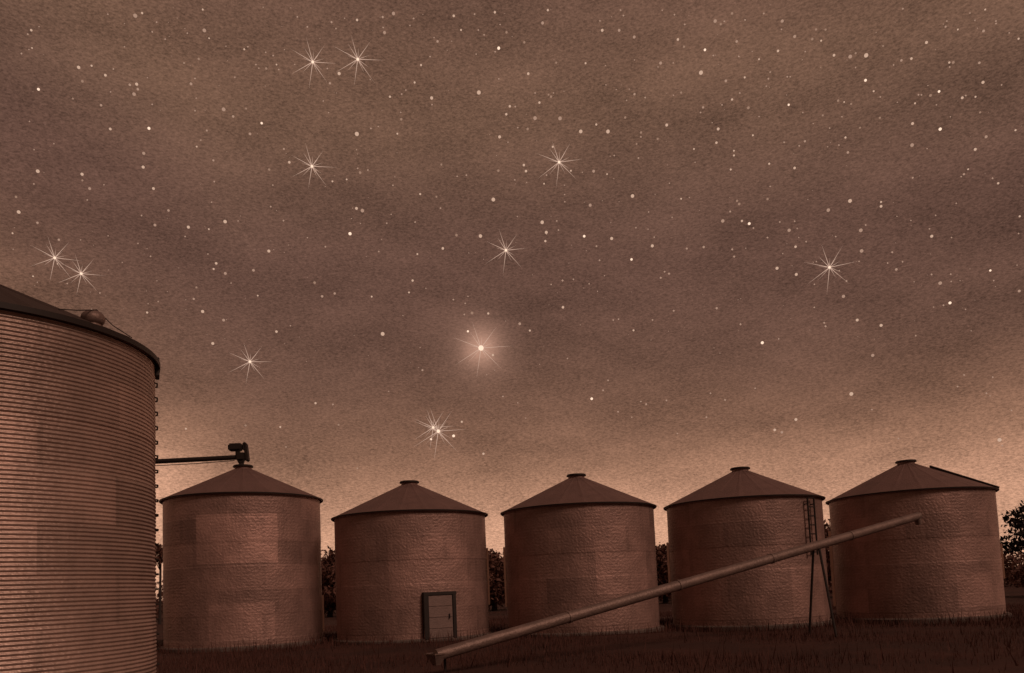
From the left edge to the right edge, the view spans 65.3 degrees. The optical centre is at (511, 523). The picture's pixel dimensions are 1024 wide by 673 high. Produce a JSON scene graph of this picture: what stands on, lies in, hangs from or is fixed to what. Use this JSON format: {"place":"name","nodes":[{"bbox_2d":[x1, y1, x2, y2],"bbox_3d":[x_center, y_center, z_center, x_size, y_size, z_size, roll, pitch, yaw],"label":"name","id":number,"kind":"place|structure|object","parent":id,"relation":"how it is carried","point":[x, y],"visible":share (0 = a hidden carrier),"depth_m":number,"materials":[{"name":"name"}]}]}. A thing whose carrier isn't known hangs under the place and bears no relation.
{"place":"outdoors","nodes":[
{"label":"outdoors","id":0,"kind":"place"},
{"bbox_2d":[35,238,78,273],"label":"bright star","id":1,"kind":"object","parent":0,"point":[54,257],"visible":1,"depth_m":2589.16,"materials":[{"name":"white"}]},
{"bbox_2d":[63,255,103,290],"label":"bright star","id":2,"kind":"object","parent":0,"point":[81,272],"visible":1,"depth_m":2591.07,"materials":[{"name":"white"}]},
{"bbox_2d":[230,345,261,380],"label":"bright star","id":3,"kind":"object","parent":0,"point":[250,361],"visible":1,"depth_m":2601.71,"materials":[{"name":"white"}]},
{"bbox_2d":[293,38,324,85],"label":"bright star","id":4,"kind":"object","parent":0,"point":[312,61],"visible":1,"depth_m":2486.22,"materials":[{"name":"white"}]},
{"bbox_2d":[296,150,322,187],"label":"bright star","id":5,"kind":"object","parent":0,"point":[312,166],"visible":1,"depth_m":2536.34,"materials":[{"name":"white"}]},
{"bbox_2d":[339,36,371,83],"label":"bright star","id":6,"kind":"object","parent":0,"point":[357,59],"visible":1,"depth_m":2482.43,"materials":[{"name":"white"}]},
{"bbox_2d":[422,414,448,445],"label":"bright star","id":7,"kind":"object","parent":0,"point":[433,427],"visible":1,"depth_m":2606.57,"materials":[{"name":"white"}]},
{"bbox_2d":[419,414,462,457],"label":"bright star","id":8,"kind":"object","parent":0,"point":[438,430],"visible":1,"depth_m":2606.61,"materials":[{"name":"white"}]},
{"bbox_2d":[458,325,504,371],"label":"bright star","id":9,"kind":"object","parent":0,"point":[480,347],"visible":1,"depth_m":2594.52,"materials":[{"name":"white"}]},
{"bbox_2d":[490,233,523,270],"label":"bright star","id":10,"kind":"object","parent":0,"point":[505,249],"visible":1,"depth_m":2565.66,"materials":[{"name":"white"}]},
{"bbox_2d":[0,0,1023,598],"label":"sky","id":11,"kind":"structure","parent":0,"point":[836,443],"materials":[{"name":"brown"}]},
{"bbox_2d":[13,7,1019,468],"bbox_3d":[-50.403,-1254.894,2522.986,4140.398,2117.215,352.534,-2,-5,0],"label":"star field","id":12,"kind":"structure","parent":0,"point":[613,155],"depth_m":2556.40,"materials":[{"name":"white"}]},
{"bbox_2d":[539,142,578,184],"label":"bright star","id":13,"kind":"object","parent":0,"point":[558,161],"visible":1,"depth_m":2531.84,"materials":[{"name":"white"}]},
{"bbox_2d":[156,567,1023,672],"bbox_3d":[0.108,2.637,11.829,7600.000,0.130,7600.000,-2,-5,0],"label":"ground","id":14,"kind":"structure","parent":0,"point":[1013,594],"depth_m":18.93,"materials":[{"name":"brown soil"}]},
{"bbox_2d":[0,284,159,672],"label":"grain bin","id":15,"kind":"object","parent":14,"relation":"on","point":[78,514],"visible":1,"depth_m":12.55,"materials":[{"name":"metal"}]},
{"bbox_2d":[155,543,162,623],"bbox_3d":[-26.430,4.500,59.859,2.117,6.228,2.201,-2,-5,0],"label":"tree","id":16,"kind":"object","parent":14,"relation":"on","point":[159,552],"visible":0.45,"depth_m":59.77,"materials":[{"name":"green plant"}]},
{"bbox_2d":[159,464,325,652],"bbox_3d":[-9.658,1.228,28.824,5.710,6.783,5.710,-2,-5,0],"label":"grain bin","id":17,"kind":"object","parent":14,"relation":"on","point":[241,553],"visible":0.98,"depth_m":26.49,"materials":[{"name":"metal"}]},
{"bbox_2d":[155,442,249,465],"bbox_3d":[-13.514,0.858,28.866,8.127,7.359,2.498,-2,-5,0],"label":"conveyor","id":18,"kind":"object","parent":17,"relation":"on","point":[239,456],"visible":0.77,"depth_m":29.04,"materials":[{"name":"metal"}]},
{"bbox_2d":[321,545,335,616],"bbox_3d":[-13.790,4.401,59.837,8.112,5.450,7.263,-2,-5,0],"label":"tree","id":19,"kind":"object","parent":14,"relation":"on","point":[328,577],"visible":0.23,"depth_m":58.18,"materials":[{"name":"green plant"}]},
{"bbox_2d":[331,480,492,644],"bbox_3d":[-3.611,1.394,28.791,5.710,5.953,5.710,-2,-5,0],"label":"grain bin","id":20,"kind":"object","parent":14,"relation":"on","point":[411,557],"visible":0.97,"depth_m":26.41,"materials":[{"name":"metal"}]},
{"bbox_2d":[429,595,452,637],"bbox_3d":[-2.334,3.026,26.139,0.840,1.380,0.145,0,-5,-26],"label":"door","id":21,"kind":"structure","parent":20,"relation":"in","point":[440,606],"depth_m":26.13,"materials":[{"name":"paint"}]},
{"bbox_2d":[486,548,505,610],"bbox_3d":[-1.289,4.197,60.168,7.317,4.887,7.866,-2,-5,0],"label":"tree","id":22,"kind":"object","parent":14,"relation":"on","point":[496,579],"visible":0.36,"depth_m":58.39,"materials":[{"name":"green plant"}]},
{"bbox_2d":[500,473,664,637],"bbox_3d":[2.454,1.145,28.791,5.710,5.953,5.710,-2,-5,0],"label":"grain bin","id":23,"kind":"object","parent":14,"relation":"on","point":[573,541],"visible":0.88,"depth_m":26.45,"materials":[{"name":"metal"}]},
{"bbox_2d":[155,549,1023,617],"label":"scrub","id":24,"kind":"object","parent":14,"relation":"on","point":[1009,559],"visible":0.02,"depth_m":68.31,"materials":[{"name":"green plant"}]},
{"bbox_2d":[656,542,671,603],"bbox_3d":[11.499,3.600,59.547,8.300,4.934,7.234,-2,-5,0],"label":"tree","id":25,"kind":"object","parent":14,"relation":"on","point":[661,564],"visible":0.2,"depth_m":58.69,"materials":[{"name":"green plant"}]},
{"bbox_2d":[424,512,921,670],"bbox_3d":[5.532,1.341,20.426,16.737,3.511,1.302,0,-5,-31],"label":"grain auger","id":26,"kind":"object","parent":14,"relation":"on","point":[438,656],"visible":0.99,"depth_m":19.43,"materials":[{"name":"metal"}]},
{"bbox_2d":[663,466,831,631],"bbox_3d":[8.404,0.901,28.791,5.710,5.953,5.710,-2,-5,0],"label":"grain bin","id":27,"kind":"object","parent":14,"relation":"on","point":[736,515],"visible":0.88,"depth_m":26.45,"materials":[{"name":"metal"}]},
{"bbox_2d":[824,519,833,591],"bbox_3d":[23.985,2.468,57.863,7.455,5.904,6.052,-2,-5,0],"label":"tree","id":28,"kind":"object","parent":14,"relation":"on","point":[827,528],"visible":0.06,"depth_m":57.08,"materials":[{"name":"green plant"}]},
{"bbox_2d":[825,459,1011,624],"bbox_3d":[14.429,0.649,28.792,5.710,5.963,5.710,-2,-5,0],"label":"grain bin","id":29,"kind":"object","parent":14,"relation":"on","point":[944,557],"visible":0.96,"depth_m":26.52,"materials":[{"name":"metal"}]},
{"bbox_2d":[1000,500,1023,554],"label":"tree","id":30,"kind":"object","parent":14,"relation":"on","point":[1018,524],"visible":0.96,"depth_m":44.99,"materials":[{"name":"green plant"}]},
{"bbox_2d":[1004,557,1023,587],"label":"bush","id":31,"kind":"object","parent":14,"relation":"on","point":[1017,575],"visible":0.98,"depth_m":43.65,"materials":[{"name":"green plant"}]},
{"bbox_2d":[810,252,856,288],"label":"bright star","id":32,"kind":"object","parent":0,"point":[829,267],"visible":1,"depth_m":2589.73,"materials":[{"name":"white"}]}
]}

